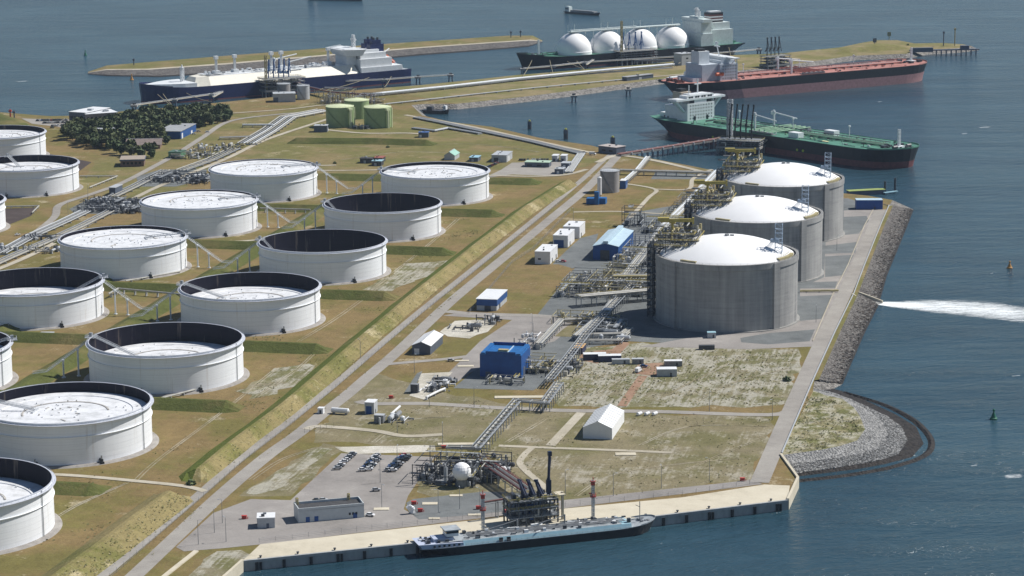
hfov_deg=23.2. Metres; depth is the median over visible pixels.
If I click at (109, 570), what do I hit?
perimeter road
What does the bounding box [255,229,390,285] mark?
oil tank
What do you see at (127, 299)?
access stairway
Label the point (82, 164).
brown basin
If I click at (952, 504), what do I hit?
water
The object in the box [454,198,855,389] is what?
terminal yard
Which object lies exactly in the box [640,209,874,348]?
paved ground
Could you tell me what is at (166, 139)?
tree
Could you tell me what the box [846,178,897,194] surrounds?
pontoon
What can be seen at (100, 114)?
office block
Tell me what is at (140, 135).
tree
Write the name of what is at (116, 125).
tree
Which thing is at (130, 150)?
tree
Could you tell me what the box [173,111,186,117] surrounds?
tree
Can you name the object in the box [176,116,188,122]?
tree
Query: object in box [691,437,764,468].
worn track
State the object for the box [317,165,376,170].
road
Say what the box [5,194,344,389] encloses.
tank dike
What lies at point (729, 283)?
gas tank
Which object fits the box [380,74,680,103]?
jetty road
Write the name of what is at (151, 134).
tree
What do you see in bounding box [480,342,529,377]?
blue hall
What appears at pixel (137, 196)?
pipe track road
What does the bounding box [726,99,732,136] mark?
lattice tower
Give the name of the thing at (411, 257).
worn track
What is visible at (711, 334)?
site cabin
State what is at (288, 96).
jetty substation
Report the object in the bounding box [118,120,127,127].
tree
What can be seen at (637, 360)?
site cabin
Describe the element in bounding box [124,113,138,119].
tree
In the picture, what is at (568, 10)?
inland barge
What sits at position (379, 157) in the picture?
work shed
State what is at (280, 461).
worn track
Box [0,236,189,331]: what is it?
tank dike
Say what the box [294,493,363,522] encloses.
quay office
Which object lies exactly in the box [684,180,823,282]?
gas tank
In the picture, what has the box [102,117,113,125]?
tree
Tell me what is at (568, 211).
fence
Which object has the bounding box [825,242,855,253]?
gravel bed
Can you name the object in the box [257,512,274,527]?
gate kiosk
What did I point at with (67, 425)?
oil tank
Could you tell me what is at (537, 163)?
yard office
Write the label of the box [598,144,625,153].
pier building
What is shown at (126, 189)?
pipe rack
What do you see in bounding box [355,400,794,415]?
cross road
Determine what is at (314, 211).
access stairway
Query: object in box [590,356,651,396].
worn track
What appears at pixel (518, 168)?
car lot
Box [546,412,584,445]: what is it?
field track
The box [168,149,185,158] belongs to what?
green shed
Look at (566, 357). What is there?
pipe rack
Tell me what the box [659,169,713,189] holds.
side road
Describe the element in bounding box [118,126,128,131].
tree
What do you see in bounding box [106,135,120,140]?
tree
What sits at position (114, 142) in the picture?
tree
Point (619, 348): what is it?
red earth yard
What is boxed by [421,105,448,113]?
work boat
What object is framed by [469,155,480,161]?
yard container hut
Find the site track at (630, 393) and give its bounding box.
[617,375,646,405]
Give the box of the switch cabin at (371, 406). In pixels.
[364,399,377,413]
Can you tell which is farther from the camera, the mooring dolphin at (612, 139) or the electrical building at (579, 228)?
the mooring dolphin at (612, 139)
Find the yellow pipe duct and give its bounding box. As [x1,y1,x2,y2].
[800,289,838,292]
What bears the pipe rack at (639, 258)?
on the ground at (172, 466)
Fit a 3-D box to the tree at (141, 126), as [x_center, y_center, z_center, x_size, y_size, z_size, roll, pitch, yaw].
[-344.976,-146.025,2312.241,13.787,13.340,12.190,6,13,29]
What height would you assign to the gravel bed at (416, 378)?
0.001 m
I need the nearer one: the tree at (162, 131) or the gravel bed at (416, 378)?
the gravel bed at (416, 378)
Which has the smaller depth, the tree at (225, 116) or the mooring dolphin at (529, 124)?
the mooring dolphin at (529, 124)
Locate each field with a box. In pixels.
[58,110,597,220]
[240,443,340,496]
[314,374,774,500]
[551,343,801,407]
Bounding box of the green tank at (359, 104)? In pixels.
[344,97,368,118]
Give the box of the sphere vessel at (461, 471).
[452,462,470,487]
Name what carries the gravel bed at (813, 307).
on the paved ground at (727, 341)
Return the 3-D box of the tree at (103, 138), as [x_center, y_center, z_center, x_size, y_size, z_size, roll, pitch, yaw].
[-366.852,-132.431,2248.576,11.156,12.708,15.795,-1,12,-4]
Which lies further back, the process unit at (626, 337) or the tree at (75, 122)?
the tree at (75, 122)
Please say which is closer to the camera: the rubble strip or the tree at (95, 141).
the rubble strip
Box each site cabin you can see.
[374,413,384,422]
[410,383,418,392]
[572,343,585,353]
[583,352,605,359]
[598,354,620,361]
[612,358,629,363]
[632,358,643,363]
[656,367,676,376]
[664,359,681,366]
[707,331,715,337]
[855,198,882,208]
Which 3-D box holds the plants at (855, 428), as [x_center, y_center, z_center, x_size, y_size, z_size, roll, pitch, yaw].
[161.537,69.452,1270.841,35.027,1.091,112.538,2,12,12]
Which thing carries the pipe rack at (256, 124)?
on the field at (446, 140)
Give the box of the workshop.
[476,289,507,310]
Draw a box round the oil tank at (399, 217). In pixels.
[320,193,445,242]
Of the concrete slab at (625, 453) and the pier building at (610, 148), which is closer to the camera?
the concrete slab at (625, 453)
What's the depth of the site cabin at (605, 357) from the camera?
1411.14 m
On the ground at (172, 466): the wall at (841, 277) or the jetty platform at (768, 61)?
the wall at (841, 277)
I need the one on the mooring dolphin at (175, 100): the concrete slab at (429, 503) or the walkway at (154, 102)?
the walkway at (154, 102)
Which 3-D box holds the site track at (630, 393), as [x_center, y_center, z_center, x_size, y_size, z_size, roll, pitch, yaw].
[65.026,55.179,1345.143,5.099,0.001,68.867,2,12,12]
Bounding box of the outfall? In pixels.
[852,292,882,304]
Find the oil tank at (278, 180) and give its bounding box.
[208,159,321,202]
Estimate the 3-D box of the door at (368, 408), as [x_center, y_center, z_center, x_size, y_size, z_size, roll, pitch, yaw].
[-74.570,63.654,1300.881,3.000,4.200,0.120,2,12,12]
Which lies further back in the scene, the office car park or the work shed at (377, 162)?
the office car park
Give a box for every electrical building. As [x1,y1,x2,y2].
[534,244,557,263]
[553,229,574,247]
[563,221,584,238]
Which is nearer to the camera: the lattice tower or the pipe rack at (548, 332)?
the pipe rack at (548, 332)
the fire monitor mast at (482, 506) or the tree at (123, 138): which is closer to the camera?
the fire monitor mast at (482, 506)
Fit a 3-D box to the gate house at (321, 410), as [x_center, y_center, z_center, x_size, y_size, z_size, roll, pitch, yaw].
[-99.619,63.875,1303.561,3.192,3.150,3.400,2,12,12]
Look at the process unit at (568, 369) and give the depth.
1388.32 m
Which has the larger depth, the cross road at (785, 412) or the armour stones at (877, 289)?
the armour stones at (877, 289)
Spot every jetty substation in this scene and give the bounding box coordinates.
[273,91,295,101]
[674,52,690,65]
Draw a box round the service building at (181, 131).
[165,123,196,138]
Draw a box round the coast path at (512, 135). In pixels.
[406,115,589,152]
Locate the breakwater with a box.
[88,36,541,76]
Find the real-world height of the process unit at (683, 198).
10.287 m
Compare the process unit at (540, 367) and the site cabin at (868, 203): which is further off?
the site cabin at (868, 203)
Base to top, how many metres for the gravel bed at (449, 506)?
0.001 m
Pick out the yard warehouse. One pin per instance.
(503, 156)
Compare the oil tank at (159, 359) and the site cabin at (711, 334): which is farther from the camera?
the site cabin at (711, 334)
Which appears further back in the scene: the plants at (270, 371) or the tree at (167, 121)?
the tree at (167, 121)
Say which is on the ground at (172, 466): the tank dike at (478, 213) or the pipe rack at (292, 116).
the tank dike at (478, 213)
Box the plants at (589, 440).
[349,400,770,495]
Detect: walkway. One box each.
[136,98,174,104]
[176,93,210,99]
[346,79,378,81]
[385,76,416,79]
[419,74,450,76]
[524,65,553,68]
[554,61,583,65]
[585,56,673,62]
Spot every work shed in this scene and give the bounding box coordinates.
[359,156,373,162]
[372,159,383,165]
[373,155,385,160]
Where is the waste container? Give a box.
[699,344,714,349]
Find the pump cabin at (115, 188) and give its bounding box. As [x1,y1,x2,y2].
[108,184,122,194]
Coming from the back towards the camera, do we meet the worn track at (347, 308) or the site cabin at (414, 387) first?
the worn track at (347, 308)
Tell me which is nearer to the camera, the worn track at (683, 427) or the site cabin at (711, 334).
the worn track at (683, 427)
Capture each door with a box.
[366,406,371,413]
[484,306,490,310]
[554,240,563,247]
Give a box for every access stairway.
[33,339,86,377]
[105,280,152,314]
[130,288,177,321]
[187,236,230,267]
[213,241,256,271]
[258,200,295,227]
[281,203,321,229]
[318,168,354,193]
[342,171,377,193]
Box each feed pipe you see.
[125,271,180,281]
[164,389,197,397]
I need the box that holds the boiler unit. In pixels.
[586,191,606,204]
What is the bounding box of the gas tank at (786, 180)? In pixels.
[715,148,844,241]
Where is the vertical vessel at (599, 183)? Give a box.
[597,176,601,196]
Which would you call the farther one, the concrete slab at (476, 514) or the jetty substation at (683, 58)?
the jetty substation at (683, 58)
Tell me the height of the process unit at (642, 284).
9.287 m
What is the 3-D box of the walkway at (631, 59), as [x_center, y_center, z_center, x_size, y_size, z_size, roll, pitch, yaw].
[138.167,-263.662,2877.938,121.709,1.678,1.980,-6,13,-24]
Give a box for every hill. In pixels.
[0,113,47,139]
[823,44,917,54]
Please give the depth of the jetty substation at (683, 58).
2846.20 m
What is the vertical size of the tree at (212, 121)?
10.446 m
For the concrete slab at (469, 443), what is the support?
on the field at (685, 447)
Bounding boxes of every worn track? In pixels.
[58,483,124,514]
[59,482,129,516]
[131,368,274,482]
[135,368,277,482]
[248,447,315,479]
[253,446,321,479]
[255,354,311,396]
[258,354,314,396]
[298,275,392,340]
[301,274,396,340]
[372,218,457,287]
[375,218,459,287]
[375,417,434,442]
[505,418,544,441]
[509,418,547,441]
[574,458,737,495]
[577,458,740,495]
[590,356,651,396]
[594,356,654,396]
[639,425,741,444]
[642,425,749,444]
[660,354,744,396]
[663,354,748,396]
[687,437,760,468]
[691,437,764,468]
[692,368,786,402]
[696,368,788,402]
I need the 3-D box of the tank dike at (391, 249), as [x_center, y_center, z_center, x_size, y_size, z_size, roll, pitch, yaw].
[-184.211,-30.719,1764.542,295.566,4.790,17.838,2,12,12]
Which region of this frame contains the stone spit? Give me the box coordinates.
[783,389,923,475]
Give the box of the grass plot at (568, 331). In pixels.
[556,322,582,336]
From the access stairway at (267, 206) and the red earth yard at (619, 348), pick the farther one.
the access stairway at (267, 206)
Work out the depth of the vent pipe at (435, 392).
1337.46 m
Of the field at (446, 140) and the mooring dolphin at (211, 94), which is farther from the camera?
the mooring dolphin at (211, 94)
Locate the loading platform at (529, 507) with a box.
[502,451,565,526]
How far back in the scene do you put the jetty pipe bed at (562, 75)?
2772.14 m
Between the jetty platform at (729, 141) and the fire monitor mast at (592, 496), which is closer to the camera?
the fire monitor mast at (592, 496)
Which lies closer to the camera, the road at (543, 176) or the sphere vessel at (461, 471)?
the sphere vessel at (461, 471)
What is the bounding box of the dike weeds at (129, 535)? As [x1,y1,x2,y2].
[61,493,187,575]
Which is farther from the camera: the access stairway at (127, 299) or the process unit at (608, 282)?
the process unit at (608, 282)
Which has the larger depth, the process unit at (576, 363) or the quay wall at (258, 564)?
the process unit at (576, 363)
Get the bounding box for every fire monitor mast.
[478,490,485,529]
[589,480,595,516]
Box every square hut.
[551,154,559,161]
[560,154,567,161]
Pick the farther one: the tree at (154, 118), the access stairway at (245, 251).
the tree at (154, 118)
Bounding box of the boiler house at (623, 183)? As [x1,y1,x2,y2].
[620,179,627,188]
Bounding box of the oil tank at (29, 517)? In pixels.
[0,457,62,554]
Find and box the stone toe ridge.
[800,391,934,481]
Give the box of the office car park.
[22,118,68,126]
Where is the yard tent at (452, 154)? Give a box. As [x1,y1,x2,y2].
[444,149,459,159]
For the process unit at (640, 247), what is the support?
on the ground at (172, 466)
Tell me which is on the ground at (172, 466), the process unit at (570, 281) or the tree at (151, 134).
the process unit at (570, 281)
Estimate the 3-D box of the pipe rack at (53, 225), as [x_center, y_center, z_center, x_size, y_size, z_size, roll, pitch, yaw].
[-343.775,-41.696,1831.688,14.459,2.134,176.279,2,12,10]
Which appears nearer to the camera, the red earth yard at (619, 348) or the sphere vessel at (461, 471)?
the sphere vessel at (461, 471)
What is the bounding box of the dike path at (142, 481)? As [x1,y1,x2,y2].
[54,473,207,491]
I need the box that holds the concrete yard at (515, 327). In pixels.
[443,312,570,380]
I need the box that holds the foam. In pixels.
[879,301,1023,320]
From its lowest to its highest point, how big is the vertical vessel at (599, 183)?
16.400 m
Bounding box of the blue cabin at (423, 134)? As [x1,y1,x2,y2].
[418,131,428,137]
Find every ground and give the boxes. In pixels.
[0,48,952,575]
[189,550,248,575]
[237,364,314,398]
[247,448,331,494]
[363,260,447,290]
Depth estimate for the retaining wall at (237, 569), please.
1145.21 m
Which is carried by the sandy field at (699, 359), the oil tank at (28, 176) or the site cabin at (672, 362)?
the site cabin at (672, 362)
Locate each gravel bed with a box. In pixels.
[70,198,141,213]
[137,169,206,186]
[405,371,421,391]
[407,492,518,518]
[553,234,597,268]
[740,329,814,343]
[800,281,836,287]
[800,295,831,320]
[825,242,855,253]
[825,255,853,276]
[844,216,868,234]
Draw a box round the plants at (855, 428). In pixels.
[788,396,861,452]
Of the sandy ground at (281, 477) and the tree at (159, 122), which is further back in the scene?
the tree at (159, 122)
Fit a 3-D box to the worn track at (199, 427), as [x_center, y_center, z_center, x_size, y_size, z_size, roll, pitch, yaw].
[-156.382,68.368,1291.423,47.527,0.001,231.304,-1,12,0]
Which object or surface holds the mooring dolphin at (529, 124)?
in the water
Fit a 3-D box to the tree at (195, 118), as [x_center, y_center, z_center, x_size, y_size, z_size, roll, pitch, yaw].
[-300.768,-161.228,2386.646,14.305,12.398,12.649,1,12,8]
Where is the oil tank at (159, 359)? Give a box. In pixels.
[84,322,249,396]
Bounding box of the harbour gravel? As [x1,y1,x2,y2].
[651,172,715,178]
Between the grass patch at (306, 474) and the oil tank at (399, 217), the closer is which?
the grass patch at (306, 474)
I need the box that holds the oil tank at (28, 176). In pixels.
[0,153,82,197]
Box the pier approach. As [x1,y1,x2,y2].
[595,155,701,170]
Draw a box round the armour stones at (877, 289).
[819,207,910,383]
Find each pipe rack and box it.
[0,210,91,254]
[0,210,114,263]
[108,169,169,197]
[174,147,241,171]
[219,136,250,139]
[235,109,325,144]
[242,124,273,127]
[292,83,374,99]
[375,63,674,95]
[385,79,623,104]
[411,127,481,134]
[412,116,585,172]
[446,382,563,455]
[472,454,528,494]
[485,498,506,517]
[535,318,581,348]
[544,269,646,387]
[571,295,622,340]
[576,287,649,307]
[580,331,630,344]
[581,327,633,338]
[613,274,649,277]
[618,226,665,283]
[619,169,711,176]
[624,156,650,180]
[634,60,672,63]
[657,170,715,228]
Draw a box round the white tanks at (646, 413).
[636,411,657,415]
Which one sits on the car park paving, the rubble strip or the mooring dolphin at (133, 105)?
the rubble strip
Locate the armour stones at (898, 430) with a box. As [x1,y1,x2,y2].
[790,388,907,472]
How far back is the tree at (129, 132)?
2273.87 m
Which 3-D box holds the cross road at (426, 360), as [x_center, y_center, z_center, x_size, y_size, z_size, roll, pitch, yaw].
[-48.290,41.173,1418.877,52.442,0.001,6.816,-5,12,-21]
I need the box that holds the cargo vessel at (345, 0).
[330,0,361,0]
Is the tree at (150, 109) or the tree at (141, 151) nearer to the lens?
the tree at (141, 151)
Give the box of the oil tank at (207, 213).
[139,189,261,238]
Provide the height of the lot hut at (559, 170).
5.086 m
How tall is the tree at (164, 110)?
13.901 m
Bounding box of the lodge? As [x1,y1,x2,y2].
[126,138,163,148]
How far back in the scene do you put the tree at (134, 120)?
2347.15 m
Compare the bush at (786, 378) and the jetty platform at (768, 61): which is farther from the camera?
the jetty platform at (768, 61)
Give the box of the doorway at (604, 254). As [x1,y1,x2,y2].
[600,250,608,259]
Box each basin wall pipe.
[6,205,39,212]
[80,175,117,187]
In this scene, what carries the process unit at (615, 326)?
on the ground at (172, 466)
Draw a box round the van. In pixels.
[635,367,641,372]
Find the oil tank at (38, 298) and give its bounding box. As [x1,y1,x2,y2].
[0,267,109,330]
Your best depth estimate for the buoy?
1295.62 m
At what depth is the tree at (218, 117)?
2400.46 m
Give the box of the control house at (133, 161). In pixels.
[119,155,145,166]
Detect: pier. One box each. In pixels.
[616,137,720,157]
[909,45,978,55]
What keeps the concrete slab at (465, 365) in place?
on the ground at (172, 466)
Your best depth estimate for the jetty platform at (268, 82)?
2639.12 m
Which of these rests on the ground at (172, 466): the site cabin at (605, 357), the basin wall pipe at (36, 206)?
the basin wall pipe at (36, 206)
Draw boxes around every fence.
[110,193,568,575]
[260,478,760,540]
[304,422,338,432]
[471,208,570,307]
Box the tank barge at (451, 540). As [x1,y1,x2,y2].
[412,501,654,554]
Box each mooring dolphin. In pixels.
[130,103,137,109]
[170,97,177,106]
[208,92,214,101]
[381,77,387,86]
[415,75,420,84]
[447,73,453,81]
[528,120,531,128]
[564,128,567,139]
[571,93,576,102]
[610,136,614,143]
[625,87,631,95]
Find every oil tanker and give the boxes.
[651,79,918,167]
[661,42,926,99]
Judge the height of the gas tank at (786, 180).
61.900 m
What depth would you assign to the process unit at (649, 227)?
1812.69 m
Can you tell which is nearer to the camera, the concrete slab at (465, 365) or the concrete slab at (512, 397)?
the concrete slab at (512, 397)
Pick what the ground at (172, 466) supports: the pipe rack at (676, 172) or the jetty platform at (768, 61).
the pipe rack at (676, 172)
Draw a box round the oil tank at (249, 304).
[176,272,325,336]
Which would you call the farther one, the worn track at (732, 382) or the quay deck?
the worn track at (732, 382)
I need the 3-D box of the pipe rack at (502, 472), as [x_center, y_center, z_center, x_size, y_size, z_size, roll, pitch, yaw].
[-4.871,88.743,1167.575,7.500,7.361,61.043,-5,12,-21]
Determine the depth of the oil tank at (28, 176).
1998.32 m
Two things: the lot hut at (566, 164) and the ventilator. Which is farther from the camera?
the lot hut at (566, 164)
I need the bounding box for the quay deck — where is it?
[244,484,789,559]
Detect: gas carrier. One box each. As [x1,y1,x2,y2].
[139,35,410,103]
[516,7,744,68]
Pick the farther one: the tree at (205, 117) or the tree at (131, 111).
the tree at (131, 111)
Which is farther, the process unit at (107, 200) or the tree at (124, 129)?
the tree at (124, 129)
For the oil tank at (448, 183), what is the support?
on the ground at (172, 466)
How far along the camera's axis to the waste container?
1438.88 m
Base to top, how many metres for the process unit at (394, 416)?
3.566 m
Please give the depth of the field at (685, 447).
1246.56 m
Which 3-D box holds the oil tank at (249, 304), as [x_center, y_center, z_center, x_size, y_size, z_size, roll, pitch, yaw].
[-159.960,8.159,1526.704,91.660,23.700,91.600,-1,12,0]
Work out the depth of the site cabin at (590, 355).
1415.38 m
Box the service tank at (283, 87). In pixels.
[276,82,289,91]
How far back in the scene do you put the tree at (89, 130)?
2276.13 m
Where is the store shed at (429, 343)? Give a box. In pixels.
[411,330,443,354]
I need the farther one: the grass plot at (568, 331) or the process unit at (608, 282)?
the process unit at (608, 282)
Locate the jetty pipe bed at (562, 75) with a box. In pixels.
[343,67,672,97]
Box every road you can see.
[0,119,325,268]
[8,112,296,245]
[97,154,613,575]
[125,154,621,575]
[236,104,332,112]
[303,425,441,436]
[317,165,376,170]
[328,129,417,133]
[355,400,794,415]
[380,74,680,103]
[381,355,469,365]
[444,310,566,318]
[489,169,588,176]
[499,445,671,452]
[575,211,662,213]
[619,182,658,217]
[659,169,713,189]
[750,209,885,482]
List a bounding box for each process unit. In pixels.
[0,243,59,253]
[21,232,63,239]
[73,202,140,213]
[79,195,143,205]
[142,171,209,184]
[170,147,219,159]
[192,142,244,151]
[319,86,356,103]
[349,123,369,129]
[359,92,385,104]
[379,410,413,424]
[412,445,490,487]
[419,375,457,391]
[421,454,495,483]
[448,322,481,331]
[453,450,514,483]
[476,314,501,325]
[486,373,524,384]
[514,328,555,349]
[525,352,558,373]
[545,353,583,378]
[551,309,622,324]
[556,267,607,297]
[562,359,582,367]
[573,333,630,341]
[575,317,627,332]
[582,262,641,298]
[596,275,646,295]
[609,250,646,268]
[617,233,661,265]
[621,266,649,296]
[622,204,644,226]
[639,215,683,232]
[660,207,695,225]
[673,189,705,210]
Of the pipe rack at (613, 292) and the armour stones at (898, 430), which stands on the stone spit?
the armour stones at (898, 430)
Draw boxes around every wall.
[162,550,198,575]
[223,453,798,575]
[243,499,788,570]
[781,205,888,453]
[812,209,873,340]
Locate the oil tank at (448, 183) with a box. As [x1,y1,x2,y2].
[377,161,492,206]
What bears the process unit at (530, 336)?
on the ground at (172, 466)
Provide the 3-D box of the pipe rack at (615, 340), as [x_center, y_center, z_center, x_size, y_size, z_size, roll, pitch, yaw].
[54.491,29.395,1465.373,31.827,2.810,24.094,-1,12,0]
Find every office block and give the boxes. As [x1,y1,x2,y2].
[69,107,109,120]
[85,109,116,118]
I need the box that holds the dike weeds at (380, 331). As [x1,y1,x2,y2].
[204,180,575,470]
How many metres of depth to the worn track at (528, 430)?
1267.11 m
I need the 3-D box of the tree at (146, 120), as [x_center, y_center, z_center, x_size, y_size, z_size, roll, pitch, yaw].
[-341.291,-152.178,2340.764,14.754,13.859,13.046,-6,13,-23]
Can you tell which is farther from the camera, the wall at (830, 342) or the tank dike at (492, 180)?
the tank dike at (492, 180)
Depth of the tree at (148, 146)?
2190.49 m
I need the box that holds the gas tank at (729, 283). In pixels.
[646,217,799,332]
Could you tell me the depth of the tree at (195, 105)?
2441.27 m
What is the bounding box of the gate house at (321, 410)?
[317,407,324,413]
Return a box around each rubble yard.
[409,372,451,399]
[440,319,495,337]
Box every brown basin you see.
[5,208,36,223]
[50,154,90,170]
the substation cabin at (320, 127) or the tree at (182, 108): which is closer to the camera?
the substation cabin at (320, 127)
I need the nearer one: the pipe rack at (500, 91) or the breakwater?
the pipe rack at (500, 91)
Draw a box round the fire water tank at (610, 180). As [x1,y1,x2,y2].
[600,168,619,192]
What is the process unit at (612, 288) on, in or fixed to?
on the ground at (172, 466)
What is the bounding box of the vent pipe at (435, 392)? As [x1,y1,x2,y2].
[425,387,445,399]
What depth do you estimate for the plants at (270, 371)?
1367.10 m
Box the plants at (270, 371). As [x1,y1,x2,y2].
[41,207,516,549]
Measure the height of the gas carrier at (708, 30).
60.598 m
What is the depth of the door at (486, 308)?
1549.46 m
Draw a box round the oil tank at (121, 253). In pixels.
[57,225,191,280]
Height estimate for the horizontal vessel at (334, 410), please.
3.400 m
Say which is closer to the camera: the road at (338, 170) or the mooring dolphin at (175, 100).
the road at (338, 170)
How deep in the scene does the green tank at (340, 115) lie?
2363.78 m
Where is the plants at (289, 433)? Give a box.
[151,294,456,554]
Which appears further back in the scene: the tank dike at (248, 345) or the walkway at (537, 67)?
the walkway at (537, 67)
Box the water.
[0,0,1023,575]
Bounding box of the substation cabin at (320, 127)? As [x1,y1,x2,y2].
[314,124,328,131]
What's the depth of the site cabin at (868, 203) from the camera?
1895.35 m
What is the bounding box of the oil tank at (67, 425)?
[0,381,158,468]
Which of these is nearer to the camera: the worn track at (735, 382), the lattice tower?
the worn track at (735, 382)
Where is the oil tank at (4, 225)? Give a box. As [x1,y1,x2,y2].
[0,194,10,231]
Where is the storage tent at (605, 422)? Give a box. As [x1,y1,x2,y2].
[583,403,623,439]
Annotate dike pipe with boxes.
[108,288,179,296]
[260,207,310,212]
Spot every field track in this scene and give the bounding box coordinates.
[516,446,551,490]
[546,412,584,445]
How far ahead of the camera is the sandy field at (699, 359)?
1368.12 m
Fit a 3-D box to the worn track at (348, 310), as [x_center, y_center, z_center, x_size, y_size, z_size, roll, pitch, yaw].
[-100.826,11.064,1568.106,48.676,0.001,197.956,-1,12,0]
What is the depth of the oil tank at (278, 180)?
1963.86 m
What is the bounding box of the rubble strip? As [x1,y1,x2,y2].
[336,445,434,453]
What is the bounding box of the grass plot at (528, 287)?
[469,264,570,311]
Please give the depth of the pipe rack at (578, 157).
2259.40 m
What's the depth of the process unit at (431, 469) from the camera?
1177.03 m
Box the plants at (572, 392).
[556,349,797,405]
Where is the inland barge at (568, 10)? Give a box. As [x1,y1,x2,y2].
[563,6,599,14]
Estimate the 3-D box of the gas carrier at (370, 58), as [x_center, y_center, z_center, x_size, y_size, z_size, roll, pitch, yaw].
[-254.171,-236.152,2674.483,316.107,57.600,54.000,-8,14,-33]
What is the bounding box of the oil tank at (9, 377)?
[0,332,18,389]
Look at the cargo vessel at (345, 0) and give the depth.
3756.79 m
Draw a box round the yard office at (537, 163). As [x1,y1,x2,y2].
[525,160,551,166]
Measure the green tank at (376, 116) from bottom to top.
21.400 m
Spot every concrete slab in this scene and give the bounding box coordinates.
[373,507,388,510]
[422,502,437,504]
[438,442,488,445]
[449,494,462,496]
[458,365,473,366]
[468,513,480,515]
[495,395,549,398]
[615,452,635,455]
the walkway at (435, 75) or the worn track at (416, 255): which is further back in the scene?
the walkway at (435, 75)
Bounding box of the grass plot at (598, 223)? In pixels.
[546,210,616,248]
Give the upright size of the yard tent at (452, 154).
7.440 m
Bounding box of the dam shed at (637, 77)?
[621,73,652,80]
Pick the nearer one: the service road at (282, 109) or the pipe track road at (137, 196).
the pipe track road at (137, 196)
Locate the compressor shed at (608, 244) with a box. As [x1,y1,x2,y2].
[593,225,633,259]
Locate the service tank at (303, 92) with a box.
[297,84,309,99]
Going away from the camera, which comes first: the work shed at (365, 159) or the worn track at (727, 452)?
the worn track at (727, 452)
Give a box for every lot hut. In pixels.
[554,167,565,173]
[561,161,571,167]
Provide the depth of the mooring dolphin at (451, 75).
2744.39 m
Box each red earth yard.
[580,341,629,362]
[632,363,671,375]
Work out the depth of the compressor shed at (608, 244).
1713.68 m
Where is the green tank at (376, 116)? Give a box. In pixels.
[363,104,392,128]
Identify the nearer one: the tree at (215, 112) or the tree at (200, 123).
the tree at (200, 123)
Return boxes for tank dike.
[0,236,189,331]
[0,331,333,354]
[0,390,244,412]
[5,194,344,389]
[42,491,192,575]
[53,481,112,496]
[54,239,456,255]
[103,281,400,300]
[138,202,504,217]
[179,180,576,482]
[209,173,541,184]
[287,137,437,145]
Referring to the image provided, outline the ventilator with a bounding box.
[406,504,415,513]
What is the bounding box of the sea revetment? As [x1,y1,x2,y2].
[815,204,912,383]
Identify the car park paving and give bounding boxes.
[177,453,760,550]
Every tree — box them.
[60,125,73,139]
[68,131,73,139]
[71,119,80,124]
[72,116,83,124]
[74,134,81,142]
[79,132,91,146]
[80,126,97,134]
[82,119,97,126]
[89,132,98,136]
[89,137,100,148]
[100,134,108,147]
[101,125,114,134]
[102,114,113,119]
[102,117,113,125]
[104,123,113,127]
[105,140,111,148]
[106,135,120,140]
[110,139,122,152]
[112,122,118,128]
[115,143,125,154]
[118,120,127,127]
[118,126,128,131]
[119,134,129,143]
[123,108,137,113]
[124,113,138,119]
[124,139,136,154]
[124,143,137,154]
[126,130,136,135]
[126,146,138,153]
[129,118,137,123]
[131,123,145,129]
[135,147,145,154]
[136,131,146,137]
[137,115,148,119]
[138,105,145,111]
[142,112,151,118]
[142,118,153,123]
[142,141,157,150]
[143,108,154,112]
[144,104,157,108]
[144,129,158,137]
[146,124,158,131]
[147,149,155,157]
[152,115,160,121]
[154,120,163,125]
[157,115,170,121]
[157,128,167,135]
[158,107,171,113]
[162,118,172,124]
[162,135,170,143]
[163,103,175,108]
[170,113,177,121]
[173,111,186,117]
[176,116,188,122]
[178,105,189,112]
[188,103,199,108]
[192,113,198,125]
[197,112,212,125]
[197,119,203,127]
[205,107,213,113]
[208,114,215,124]
[212,110,221,116]
[213,103,224,110]
[215,114,221,122]
[221,113,229,121]
[223,109,232,119]
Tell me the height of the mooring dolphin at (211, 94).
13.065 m
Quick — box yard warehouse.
[492,151,512,161]
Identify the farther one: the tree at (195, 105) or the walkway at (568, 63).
the walkway at (568, 63)
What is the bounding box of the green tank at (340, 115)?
[325,103,354,127]
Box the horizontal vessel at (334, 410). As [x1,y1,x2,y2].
[331,407,349,414]
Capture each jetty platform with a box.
[257,55,305,97]
[614,21,657,65]
[716,104,766,155]
[759,36,791,69]
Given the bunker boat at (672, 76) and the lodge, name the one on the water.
the bunker boat at (672, 76)
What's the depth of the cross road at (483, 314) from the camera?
1537.74 m
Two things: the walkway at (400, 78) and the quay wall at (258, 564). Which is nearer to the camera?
the quay wall at (258, 564)
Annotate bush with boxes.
[185,479,196,485]
[782,376,791,380]
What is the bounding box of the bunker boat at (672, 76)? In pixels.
[659,71,685,81]
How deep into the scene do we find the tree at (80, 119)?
2356.76 m
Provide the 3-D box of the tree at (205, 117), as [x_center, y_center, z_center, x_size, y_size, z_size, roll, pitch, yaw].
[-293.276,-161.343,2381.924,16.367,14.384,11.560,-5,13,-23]
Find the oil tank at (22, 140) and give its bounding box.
[0,125,49,156]
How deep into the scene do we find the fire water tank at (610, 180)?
1981.11 m
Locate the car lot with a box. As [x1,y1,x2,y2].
[489,161,565,176]
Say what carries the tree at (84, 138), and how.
on the ground at (172, 466)
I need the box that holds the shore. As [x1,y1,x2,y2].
[412,46,974,480]
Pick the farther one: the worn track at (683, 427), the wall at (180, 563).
the worn track at (683, 427)
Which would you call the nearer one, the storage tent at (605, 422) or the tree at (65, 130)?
the storage tent at (605, 422)
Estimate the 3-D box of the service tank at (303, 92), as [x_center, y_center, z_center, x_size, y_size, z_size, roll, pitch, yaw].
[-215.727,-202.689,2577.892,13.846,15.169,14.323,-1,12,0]

